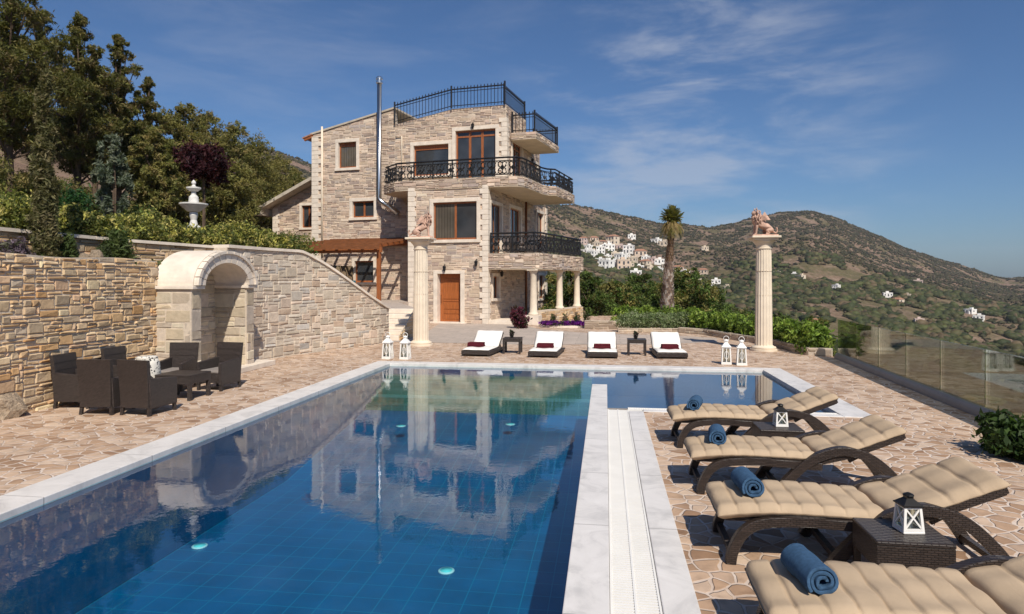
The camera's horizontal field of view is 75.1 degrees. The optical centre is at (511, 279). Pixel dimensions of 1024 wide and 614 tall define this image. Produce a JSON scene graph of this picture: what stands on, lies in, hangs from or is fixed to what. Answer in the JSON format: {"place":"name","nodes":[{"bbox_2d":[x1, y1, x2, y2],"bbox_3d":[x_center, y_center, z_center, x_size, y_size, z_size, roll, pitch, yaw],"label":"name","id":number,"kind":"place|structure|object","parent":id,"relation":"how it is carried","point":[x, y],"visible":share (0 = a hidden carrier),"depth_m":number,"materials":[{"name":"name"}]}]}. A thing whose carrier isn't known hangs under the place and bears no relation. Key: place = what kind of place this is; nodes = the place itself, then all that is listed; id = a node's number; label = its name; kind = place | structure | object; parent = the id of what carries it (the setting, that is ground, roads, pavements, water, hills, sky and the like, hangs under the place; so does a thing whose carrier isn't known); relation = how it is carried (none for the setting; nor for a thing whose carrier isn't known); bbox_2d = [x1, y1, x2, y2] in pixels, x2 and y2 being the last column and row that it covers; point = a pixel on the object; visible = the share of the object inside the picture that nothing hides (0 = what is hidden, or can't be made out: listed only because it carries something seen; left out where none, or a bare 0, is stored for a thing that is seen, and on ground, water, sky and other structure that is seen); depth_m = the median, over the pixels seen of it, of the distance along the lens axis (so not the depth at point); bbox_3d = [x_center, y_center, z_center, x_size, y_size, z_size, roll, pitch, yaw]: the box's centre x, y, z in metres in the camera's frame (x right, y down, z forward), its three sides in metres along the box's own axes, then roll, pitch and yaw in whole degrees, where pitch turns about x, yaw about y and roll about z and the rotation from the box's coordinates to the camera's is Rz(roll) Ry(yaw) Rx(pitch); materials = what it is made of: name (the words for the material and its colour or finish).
{"place":"outdoors","nodes":[
{"label":"outdoors","id":0,"kind":"place"},
{"bbox_2d":[0,367,593,613],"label":"pool wall","id":1,"kind":"structure","parent":0,"point":[75,552],"depth_m":7.68,"materials":[{"name":"tile"}]},
{"bbox_2d":[75,410,587,613],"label":"pool floor","id":2,"kind":"structure","parent":0,"point":[372,512],"depth_m":8.54,"materials":[{"name":"tile"}]},
{"bbox_2d":[366,374,591,415],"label":"pool steps","id":3,"kind":"structure","parent":2,"relation":"on","point":[564,396],"depth_m":14.58,"materials":[{"name":"tile"}]},
{"bbox_2d":[381,300,412,308],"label":"side terrace","id":4,"kind":"structure","parent":0,"point":[398,303],"depth_m":29.03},
{"bbox_2d":[301,238,407,300],"bbox_3d":[-7.874,-0.565,32.885,5.234,3.207,4.189,0,0,18],"label":"pergola","id":5,"kind":"object","parent":4,"relation":"on","point":[368,245],"visible":0.53,"depth_m":30.86,"materials":[{"name":"brown wood"}]},
{"bbox_2d":[0,315,1023,613],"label":"terrace paving","id":6,"kind":"structure","parent":0,"point":[44,443],"depth_m":8.74,"materials":[{"name":"stone"}]},
{"bbox_2d":[0,392,27,419],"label":"rock","id":7,"kind":"object","parent":6,"relation":"on","point":[14,405],"visible":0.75,"depth_m":9.61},
{"bbox_2d":[49,352,89,408],"bbox_3d":[-6.871,1.595,10.595,0.624,0.829,0.531,0,0,1],"label":"armchair","id":8,"kind":"object","parent":6,"relation":"on","point":[64,377],"visible":0.6,"depth_m":10.33,"materials":[{"name":"brown wicker"}]},
{"bbox_2d":[0,252,157,413],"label":"retaining wall","id":9,"kind":"structure","parent":6,"relation":"on","point":[86,307],"depth_m":10.72,"materials":[{"name":"stone"}]},
{"bbox_2d":[76,359,134,414],"bbox_3d":[-6.151,1.595,10.115,0.531,0.829,0.624,0,0,5],"label":"armchair","id":10,"kind":"object","parent":6,"relation":"on","point":[98,383],"visible":0.77,"depth_m":9.84,"materials":[{"name":"brown wicker"}]},
{"bbox_2d":[100,346,126,376],"bbox_3d":[-6.704,1.595,11.611,0.624,0.829,0.531,0,0,8],"label":"armchair","id":11,"kind":"object","parent":6,"relation":"on","point":[115,354],"visible":0.06,"depth_m":11.58,"materials":[{"name":"brown wicker"}]},
{"bbox_2d":[117,359,176,416],"bbox_3d":[-5.497,1.595,10.047,0.531,0.829,0.624,0,0,14],"label":"armchair","id":12,"kind":"object","parent":6,"relation":"on","point":[140,386],"visible":1,"depth_m":9.80,"materials":[{"name":"brown wicker"}]},
{"bbox_2d":[160,342,198,391],"bbox_3d":[-6.166,1.595,12.238,0.531,0.829,0.624,0,0,1],"label":"armchair","id":13,"kind":"object","parent":6,"relation":"on","point":[183,355],"visible":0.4,"depth_m":12.46,"materials":[{"name":"brown wicker"}]},
{"bbox_2d":[155,370,210,400],"bbox_3d":[-5.589,1.794,11.323,0.649,0.425,0.590,0,0,8],"label":"side table","id":14,"kind":"object","parent":6,"relation":"on","point":[189,378],"visible":0.8,"depth_m":11.20,"materials":[{"name":"brown wicker"}]},
{"bbox_2d":[154,250,274,372],"bbox_3d":[-6.299,0.696,14.319,1.038,2.620,2.950,0,0,8],"label":"arched niche","id":15,"kind":"object","parent":6,"relation":"on","point":[205,299],"visible":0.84,"depth_m":14.28,"materials":[{"name":"beige stone"}]},
{"bbox_2d":[196,342,243,390],"bbox_3d":[-5.389,1.595,12.295,0.531,0.829,0.624,0,0,15],"label":"armchair","id":16,"kind":"object","parent":6,"relation":"on","point":[224,366],"visible":0.91,"depth_m":12.31,"materials":[{"name":"brown wicker"}]},
{"bbox_2d":[213,244,390,359],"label":"curved wall","id":17,"kind":"structure","parent":6,"relation":"on","point":[305,302],"depth_m":18.05,"materials":[{"name":"stone"}]},
{"bbox_2d":[389,308,412,340],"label":"stone steps","id":18,"kind":"structure","parent":6,"relation":"on","point":[400,321],"depth_m":22.96,"materials":[{"name":"stone"}]},
{"bbox_2d":[255,76,583,324],"bbox_3d":[-6.179,-4.234,37.143,20.193,12.480,10.880,0,0,18],"label":"stone villa","id":19,"kind":"object","parent":6,"relation":"on","point":[470,180],"visible":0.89,"depth_m":33.53,"materials":[{"name":"beige stone"}]},
{"bbox_2d":[299,203,312,229],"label":"window","id":20,"kind":"structure","parent":19,"relation":"in","point":[305,209],"depth_m":40.19,"materials":[{"name":"beige stone"}]},
{"bbox_2d":[335,138,359,170],"bbox_3d":[-8.711,-6.638,35.434,1.486,1.679,0.336,0,0,18],"label":"window","id":21,"kind":"structure","parent":19,"relation":"in","point":[347,153],"depth_m":35.47,"materials":[{"name":"beige stone"}]},
{"bbox_2d":[349,197,377,219],"bbox_3d":[-7.808,-3.728,35.146,1.672,1.173,0.336,0,0,18],"label":"window","id":22,"kind":"structure","parent":19,"relation":"in","point":[359,208],"depth_m":35.16,"materials":[{"name":"beige stone"}]},
{"bbox_2d":[352,258,376,284],"bbox_3d":[-7.759,-0.442,35.129,1.471,1.400,0.336,0,0,18],"label":"window","id":23,"kind":"structure","parent":19,"relation":"in","point":[364,269],"depth_m":35.16,"materials":[{"name":"beige stone"}]},
{"bbox_2d":[410,140,451,178],"bbox_3d":[-4.093,-6.101,33.959,2.347,1.883,0.336,0,0,18],"label":"window","id":24,"kind":"structure","parent":19,"relation":"in","point":[442,149],"depth_m":33.98,"materials":[{"name":"beige stone"}]},
{"bbox_2d":[430,270,466,323],"bbox_3d":[-2.877,0.789,30.701,1.738,2.434,0.614,0,0,18],"label":"front door","id":25,"kind":"structure","parent":19,"relation":"in","point":[448,285],"depth_m":30.84,"materials":[{"name":"wood"}]},
{"bbox_2d":[429,197,480,242],"bbox_3d":[-2.596,-2.722,30.633,2.558,2.043,0.336,0,0,18],"label":"window","id":26,"kind":"structure","parent":19,"relation":"in","point":[454,220],"depth_m":30.63,"materials":[{"name":"beige stone"}]},
{"bbox_2d":[452,124,498,177],"bbox_3d":[-1.791,-6.160,33.241,2.493,2.973,0.304,0,0,18],"label":"terrace door","id":27,"kind":"structure","parent":19,"relation":"in","point":[482,141],"depth_m":33.26,"materials":[{"name":"beige stone"}]},
{"bbox_2d":[490,199,502,252],"bbox_3d":[-0.844,-2.376,31.226,0.304,2.564,1.814,0,0,18],"label":"french window","id":28,"kind":"structure","parent":19,"relation":"in","point":[496,208],"depth_m":31.67,"materials":[{"name":"beige stone"}]},
{"bbox_2d":[508,203,521,252],"bbox_3d":[0.070,-2.501,34.086,0.304,2.563,2.154,0,0,18],"label":"french window","id":29,"kind":"structure","parent":19,"relation":"in","point":[515,212],"depth_m":34.42,"materials":[{"name":"beige stone"}]},
{"bbox_2d":[405,237,435,346],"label":"stone column","id":30,"kind":"structure","parent":6,"relation":"on","point":[420,314],"depth_m":20.13,"materials":[{"name":"stone"}]},
{"bbox_2d":[0,361,870,613],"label":"pool coping","id":31,"kind":"object","parent":6,"relation":"on","point":[677,594],"visible":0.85,"depth_m":7.52,"materials":[{"name":"white stone"}]},
{"bbox_2d":[608,409,662,613],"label":"overflow grating","id":32,"kind":"object","parent":31,"relation":"on","point":[634,589],"visible":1,"depth_m":5.28,"materials":[{"name":"white paint"}]},
{"bbox_2d":[461,330,503,356],"bbox_3d":[-0.755,1.718,18.216,0.779,0.576,1.711,0,0,14],"label":"sun lounger","id":33,"kind":"object","parent":6,"relation":"on","point":[491,339],"visible":0.88,"depth_m":18.31,"materials":[{"name":"fabric"}]},
{"bbox_2d":[510,305,532,328],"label":"bougainvillea","id":34,"kind":"object","parent":6,"relation":"on","point":[519,319],"visible":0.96,"depth_m":27.31,"materials":[{"name":"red plant"}]},
{"bbox_2d":[528,331,564,357],"bbox_3d":[0.951,1.718,17.940,0.779,0.576,1.711,0,0,11],"label":"sun lounger","id":35,"kind":"object","parent":6,"relation":"on","point":[556,338],"visible":0.88,"depth_m":18.11,"materials":[{"name":"fabric"}]},
{"bbox_2d":[537,320,584,327],"bbox_3d":[2.215,1.852,28.032,2.362,0.356,1.010,0,0,8],"label":"flower bed","id":36,"kind":"object","parent":6,"relation":"on","point":[564,324],"visible":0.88,"depth_m":27.83,"materials":[{"name":"plant"}]},
{"bbox_2d":[587,331,617,358],"bbox_3d":[2.401,1.718,17.765,0.779,0.576,1.711,0,0,7],"label":"sun lounger","id":37,"kind":"object","parent":6,"relation":"on","point":[601,337],"visible":0.83,"depth_m":17.95,"materials":[{"name":"fabric"}]},
{"bbox_2d":[609,304,700,320],"bbox_3d":[6.085,1.578,28.173,3.979,1.155,1.224,0,0,20],"label":"hedge","id":38,"kind":"object","parent":6,"relation":"on","point":[621,309],"visible":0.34,"depth_m":28.25,"materials":[{"name":"green plant"}]},
{"bbox_2d":[614,307,698,330],"bbox_3d":[5.832,1.559,25.691,3.820,0.981,1.048,0,0,0],"label":"lavender hedge","id":39,"kind":"object","parent":6,"relation":"on","point":[659,320],"visible":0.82,"depth_m":25.54,"materials":[{"name":"green plant"}]},
{"bbox_2d":[649,332,687,358],"bbox_3d":[4.132,1.718,17.677,0.779,0.576,1.711,0,0,5],"label":"sun lounger","id":40,"kind":"object","parent":6,"relation":"on","point":[658,339],"visible":0.86,"depth_m":17.86,"materials":[{"name":"fabric"}]},
{"bbox_2d":[658,204,683,309],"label":"palm tree","id":41,"kind":"object","parent":6,"relation":"on","point":[671,218],"visible":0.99,"depth_m":29.06,"materials":[{"name":"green plant"}]},
{"bbox_2d":[594,370,827,412],"bbox_3d":[3.394,2.366,12.643,3.709,0.578,4.747,0,0,8],"label":"side pool basin","id":42,"kind":"object","parent":6,"relation":"in","point":[647,389],"visible":0.45,"depth_m":14.89,"materials":[{"name":"liquid"}]},
{"bbox_2d":[666,386,839,447],"bbox_3d":[2.926,1.679,8.140,1.967,0.695,0.701,0,0,7],"label":"sun lounger","id":43,"kind":"object","parent":6,"relation":"on","point":[803,405],"visible":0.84,"depth_m":7.91,"materials":[{"name":"beige fabric"}]},
{"bbox_2d":[678,327,832,356],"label":"wall","id":44,"kind":"structure","parent":6,"relation":"on","point":[777,343],"depth_m":21.16,"materials":[{"name":"stone"}]},
{"bbox_2d":[683,306,837,354],"bbox_3d":[7.891,1.568,21.744,1.780,1.207,8.650,0,0,-8],"label":"hedge","id":45,"kind":"object","parent":6,"relation":"on","point":[807,333],"visible":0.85,"depth_m":20.07,"materials":[{"name":"green plant"}]},
{"bbox_2d":[747,235,781,351],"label":"stone column","id":46,"kind":"structure","parent":6,"relation":"on","point":[763,314],"depth_m":18.66,"materials":[{"name":"stone"}]},
{"bbox_2d":[749,208,778,236],"bbox_3d":[7.141,-1.631,18.848,0.740,0.808,0.430,0,0,2],"label":"winged lion statue","id":47,"kind":"object","parent":46,"relation":"on","point":[758,219],"visible":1,"depth_m":18.72,"materials":[{"name":"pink stone"}]},
{"bbox_2d":[752,422,804,437],"bbox_3d":[2.938,1.811,7.355,0.460,0.389,0.425,0,0,8],"label":"side table","id":48,"kind":"object","parent":6,"relation":"on","point":[768,429],"visible":0.38,"depth_m":7.18,"materials":[{"name":"wicker"}]},
{"bbox_2d":[683,414,907,493],"bbox_3d":[2.696,1.679,6.424,1.967,0.695,0.701,0,0,8],"label":"sun lounger","id":49,"kind":"object","parent":6,"relation":"on","point":[817,450],"visible":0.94,"depth_m":6.21,"materials":[{"name":"beige fabric"}]},
{"bbox_2d":[708,424,726,444],"bbox_3d":[2.017,1.517,6.544,0.165,0.143,0.340,5,1,15],"label":"rolled towel","id":50,"kind":"object","parent":49,"relation":"on","point":[716,434],"visible":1,"depth_m":6.41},
{"bbox_2d":[705,457,1011,564],"bbox_3d":[2.473,1.679,4.883,1.967,0.696,0.701,0,0,8],"label":"sun lounger","id":51,"kind":"object","parent":6,"relation":"on","point":[946,491],"visible":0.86,"depth_m":4.69,"materials":[{"name":"beige fabric"}]},
{"bbox_2d":[730,466,764,496],"bbox_3d":[1.770,1.517,5.017,0.165,0.143,0.340,3,0,3],"label":"rolled towel","id":52,"kind":"object","parent":51,"relation":"on","point":[747,481],"visible":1,"depth_m":4.88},
{"bbox_2d":[744,555,1023,613],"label":"sun lounger","id":53,"kind":"object","parent":6,"relation":"on","point":[989,584],"visible":0.85,"depth_m":3.41,"materials":[{"name":"beige fabric"}]},
{"bbox_2d":[780,543,838,594],"bbox_3d":[1.560,1.518,3.509,0.165,0.143,0.340,-3,0,-1],"label":"rolled towel","id":54,"kind":"object","parent":53,"relation":"on","point":[810,571],"visible":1,"depth_m":3.40,"materials":[{"name":"fabric"}]},
{"bbox_2d":[852,517,956,569],"bbox_3d":[2.512,1.811,4.293,0.460,0.389,0.425,0,0,8],"label":"side table","id":55,"kind":"object","parent":6,"relation":"on","point":[877,541],"visible":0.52,"depth_m":4.12,"materials":[{"name":"wicker"}]},
{"bbox_2d":[892,492,924,533],"bbox_3d":[2.553,1.492,4.287,0.136,0.246,0.136,0,0,1],"label":"lantern","id":56,"kind":"object","parent":55,"relation":"on","point":[913,523],"visible":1,"depth_m":4.25,"materials":[{"name":"white paint"}]},
{"bbox_2d":[834,320,1023,419],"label":"glass balustrade","id":57,"kind":"object","parent":6,"relation":"on","point":[881,352],"visible":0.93,"depth_m":11.13,"materials":[{"name":"glass"}]},
{"bbox_2d":[971,401,1023,461],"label":"shrub","id":58,"kind":"object","parent":6,"relation":"on","point":[1003,434],"visible":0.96,"depth_m":7.47,"materials":[{"name":"green plant"}]},
{"bbox_2d":[0,129,1023,612],"bbox_3d":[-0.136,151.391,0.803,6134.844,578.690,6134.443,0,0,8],"label":"hillside terrain","id":59,"kind":"structure","parent":0,"point":[812,273],"depth_m":583.45,"materials":[{"name":"plant"}]},
{"bbox_2d":[0,148,28,194],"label":"bush","id":60,"kind":"object","parent":59,"relation":"on","point":[4,175],"visible":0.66,"depth_m":20.43,"materials":[{"name":"green plant"}]},
{"bbox_2d":[0,192,30,241],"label":"variegated shrub","id":61,"kind":"object","parent":59,"relation":"on","point":[15,211],"visible":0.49,"depth_m":10.91,"materials":[{"name":"green plant"}]},
{"bbox_2d":[0,236,35,254],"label":"lavender bush","id":62,"kind":"object","parent":59,"relation":"on","point":[18,245],"visible":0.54,"depth_m":10.26,"materials":[{"name":"purple plant"}]},
{"bbox_2d":[0,187,61,234],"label":"variegated shrub","id":63,"kind":"object","parent":59,"relation":"on","point":[21,201],"visible":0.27,"depth_m":11.12,"materials":[{"name":"green plant"}]},
{"bbox_2d":[24,68,63,256],"bbox_3d":[-7.697,-1.801,10.953,0.559,3.394,0.564,0,0,8],"label":"cypress","id":64,"kind":"object","parent":59,"relation":"on","point":[46,238],"visible":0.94,"depth_m":10.88,"materials":[{"name":"green plant"}]},
{"bbox_2d":[2,4,90,163],"bbox_3d":[-22.479,-8.470,31.803,4.350,9.370,4.529,0,0,-34],"label":"pine tree","id":65,"kind":"object","parent":59,"relation":"on","point":[38,34],"visible":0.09,"depth_m":31.75,"materials":[{"name":"green plant"}]},
{"bbox_2d":[0,0,93,195],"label":"pine tree","id":66,"kind":"object","parent":59,"relation":"on","point":[16,113],"visible":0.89,"depth_m":21.67,"materials":[{"name":"green plant"}]},
{"bbox_2d":[58,230,79,257],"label":"rosemary bush","id":67,"kind":"object","parent":59,"relation":"on","point":[68,246],"visible":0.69,"depth_m":11.28,"materials":[{"name":"green plant"}]},
{"bbox_2d":[25,10,128,188],"bbox_3d":[-16.953,-6.446,25.863,3.366,8.177,2.988,0,0,25],"label":"pine tree","id":68,"kind":"object","parent":59,"relation":"on","point":[80,136],"visible":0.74,"depth_m":25.75,"materials":[{"name":"green plant"}]},
{"bbox_2d":[55,202,99,235],"bbox_3d":[-8.252,-0.949,12.518,0.850,1.069,0.936,0,0,8],"label":"variegated shrub","id":69,"kind":"object","parent":59,"relation":"on","point":[71,217],"visible":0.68,"depth_m":12.31,"materials":[{"name":"green plant"}]},
{"bbox_2d":[57,183,99,213],"bbox_3d":[-9.858,-1.443,15.115,1.165,1.594,1.242,0,0,-41],"label":"bush","id":70,"kind":"object","parent":59,"relation":"on","point":[72,196],"visible":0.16,"depth_m":15.00,"materials":[{"name":"green plant"}]},
{"bbox_2d":[56,55,130,200],"bbox_3d":[-21.622,-7.733,34.349,4.406,8.428,4.437,0,0,-23],"label":"pine tree","id":71,"kind":"object","parent":59,"relation":"on","point":[88,157],"visible":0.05,"depth_m":34.01,"materials":[{"name":"green plant"}]},
{"bbox_2d":[72,209,123,244],"bbox_3d":[-8.152,-0.933,12.874,1.048,1.007,1.111,0,0,8],"label":"variegated shrub","id":72,"kind":"object","parent":59,"relation":"on","point":[96,228],"visible":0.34,"depth_m":12.65,"materials":[{"name":"green plant"}]},
{"bbox_2d":[0,227,213,260],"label":"wall","id":73,"kind":"structure","parent":59,"relation":"on","point":[147,250],"depth_m":13.56,"materials":[{"name":"stone"}]},
{"bbox_2d":[88,132,134,216],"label":"weeping cedar","id":74,"kind":"object","parent":59,"relation":"on","point":[109,177],"visible":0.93,"depth_m":17.14,"materials":[{"name":"green plant"}]},
{"bbox_2d":[83,33,154,209],"bbox_3d":[-16.676,-6.284,28.230,3.372,8.490,3.169,0,0,8],"label":"pine tree","id":75,"kind":"object","parent":59,"relation":"on","point":[121,109],"visible":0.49,"depth_m":28.15,"materials":[{"name":"green plant"}]},
{"bbox_2d":[102,225,139,258],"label":"rosemary bush","id":76,"kind":"object","parent":59,"relation":"on","point":[120,245],"visible":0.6,"depth_m":12.49,"materials":[{"name":"green plant"}]},
{"bbox_2d":[109,210,150,240],"bbox_3d":[-7.960,-0.955,13.835,0.917,1.085,0.946,0,0,8],"label":"variegated shrub","id":77,"kind":"object","parent":59,"relation":"on","point":[131,221],"visible":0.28,"depth_m":13.70,"materials":[{"name":"green plant"}]},
{"bbox_2d":[123,76,173,205],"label":"pine tree","id":78,"kind":"object","parent":59,"relation":"on","point":[148,114],"visible":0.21,"depth_m":30.53,"materials":[{"name":"green plant"}]},
{"bbox_2d":[129,202,174,241],"bbox_3d":[-7.887,-1.045,14.361,1.081,1.297,1.153,0,0,-19],"label":"variegated shrub","id":79,"kind":"object","parent":59,"relation":"on","point":[156,229],"visible":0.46,"depth_m":14.21,"materials":[{"name":"green plant"}]},
{"bbox_2d":[124,124,186,217],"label":"olive tree","id":80,"kind":"object","parent":59,"relation":"on","point":[149,180],"visible":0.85,"depth_m":25.61,"materials":[{"name":"green plant"}]},
{"bbox_2d":[154,212,187,243],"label":"variegated shrub","id":81,"kind":"object","parent":59,"relation":"on","point":[174,230],"visible":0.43,"depth_m":14.98,"materials":[{"name":"green plant"}]},
{"bbox_2d":[154,102,214,218],"bbox_3d":[-16.979,-5.636,34.226,4.361,7.259,4.091,0,0,8],"label":"pine tree","id":82,"kind":"object","parent":59,"relation":"on","point":[179,132],"visible":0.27,"depth_m":34.02,"materials":[{"name":"green plant"}]},
{"bbox_2d":[157,139,217,227],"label":"olive tree","id":83,"kind":"object","parent":59,"relation":"on","point":[181,212],"visible":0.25,"depth_m":28.22,"materials":[{"name":"green plant"}]},
{"bbox_2d":[178,222,204,244],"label":"variegated shrub","id":84,"kind":"object","parent":59,"relation":"on","point":[190,234],"visible":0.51,"depth_m":15.40,"materials":[{"name":"green plant"}]},
{"bbox_2d":[179,180,207,228],"bbox_3d":[-8.351,-1.915,17.464,0.701,1.408,0.701,0,0,8],"label":"tiered fountain","id":85,"kind":"object","parent":59,"relation":"on","point":[193,206],"visible":0.92,"depth_m":17.36,"materials":[{"name":"stone"}]},
{"bbox_2d":[172,139,235,226],"bbox_3d":[-10.158,-2.631,21.812,1.981,4.062,2.121,0,0,8],"label":"purple plum","id":86,"kind":"object","parent":59,"relation":"on","point":[207,162],"visible":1,"depth_m":21.52,"materials":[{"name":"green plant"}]},
{"bbox_2d":[193,223,226,244],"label":"variegated shrub","id":87,"kind":"object","parent":59,"relation":"on","point":[208,237],"visible":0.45,"depth_m":15.84,"materials":[{"name":"green plant"}]},
{"bbox_2d":[180,109,257,220],"bbox_3d":[-17.601,-6.251,39.114,4.813,7.360,5.217,0,0,8],"label":"pine tree","id":88,"kind":"object","parent":59,"relation":"on","point":[210,117],"visible":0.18,"depth_m":38.89,"materials":[{"name":"green plant"}]},
{"bbox_2d":[211,215,241,244],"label":"variegated shrub","id":89,"kind":"object","parent":59,"relation":"on","point":[224,230],"visible":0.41,"depth_m":16.50,"materials":[{"name":"green plant"}]},
{"bbox_2d":[205,158,264,232],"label":"olive tree","id":90,"kind":"object","parent":59,"relation":"on","point":[233,197],"visible":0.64,"depth_m":31.43,"materials":[{"name":"green plant"}]},
{"bbox_2d":[207,120,273,230],"bbox_3d":[-17.005,-5.952,39.843,5.114,7.567,5.210,0,0,-32],"label":"pine tree","id":91,"kind":"object","parent":59,"relation":"on","point":[251,144],"visible":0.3,"depth_m":39.87,"materials":[{"name":"green plant"}]},
{"bbox_2d":[229,216,262,246],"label":"variegated shrub","id":92,"kind":"object","parent":59,"relation":"on","point":[248,235],"visible":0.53,"depth_m":17.07,"materials":[{"name":"green plant"}]},
{"bbox_2d":[251,225,280,247],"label":"variegated shrub","id":93,"kind":"object","parent":59,"relation":"on","point":[264,237],"visible":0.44,"depth_m":17.61,"materials":[{"name":"green plant"}]},
{"bbox_2d":[240,140,297,231],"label":"pine tree","id":94,"kind":"object","parent":59,"relation":"on","point":[272,166],"visible":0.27,"depth_m":42.16,"materials":[{"name":"green plant"}]},
{"bbox_2d":[286,229,322,254],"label":"bush","id":95,"kind":"object","parent":59,"relation":"on","point":[297,242],"visible":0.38,"depth_m":22.42,"materials":[{"name":"green plant"}]},
{"bbox_2d":[111,144,1023,355],"bbox_3d":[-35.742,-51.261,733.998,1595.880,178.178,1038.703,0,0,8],"label":"hill scrub","id":96,"kind":"object","parent":59,"relation":"on","point":[978,291],"visible":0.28,"depth_m":696.25,"materials":[{"name":"green plant"}]},
{"bbox_2d":[542,271,594,309],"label":"leafy tree","id":97,"kind":"object","parent":59,"relation":"on","point":[568,293],"visible":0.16,"depth_m":38.62,"materials":[{"name":"green plant"}]},
{"bbox_2d":[569,269,618,315],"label":"leafy tree","id":98,"kind":"object","parent":59,"relation":"on","point":[591,297],"visible":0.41,"depth_m":37.36,"materials":[{"name":"green plant"}]},
{"bbox_2d":[593,279,646,312],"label":"leafy tree","id":99,"kind":"object","parent":59,"relation":"on","point":[617,289],"visible":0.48,"depth_m":39.50,"materials":[{"name":"green plant"}]},
{"bbox_2d":[624,272,660,308],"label":"leafy tree","id":100,"kind":"object","parent":59,"relation":"on","point":[638,286],"visible":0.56,"depth_m":40.64,"materials":[{"name":"green plant"}]},
{"bbox_2d":[656,266,729,311],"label":"leafy tree","id":101,"kind":"object","parent":59,"relation":"on","point":[697,295],"visible":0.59,"depth_m":38.04,"materials":[{"name":"green plant"}]},
{"bbox_2d":[547,230,1023,379],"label":"valley woodland","id":102,"kind":"object","parent":59,"relation":"on","point":[740,292],"visible":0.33,"depth_m":409.67,"materials":[{"name":"green plant"}]},
{"bbox_2d":[0,0,1023,277],"label":"sky","id":103,"kind":"structure","parent":0,"point":[901,122],"materials":[{"name":"blue"}]},
{"bbox_2d":[393,323,716,344],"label":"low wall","id":104,"kind":"structure","parent":0,"point":[450,333],"depth_m":23.87,"materials":[{"name":"stone"}]},
{"bbox_2d":[562,384,609,613],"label":"pool divider","id":105,"kind":"object","parent":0,"point":[587,589],"visible":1,"depth_m":5.35,"materials":[{"name":"white stone"}]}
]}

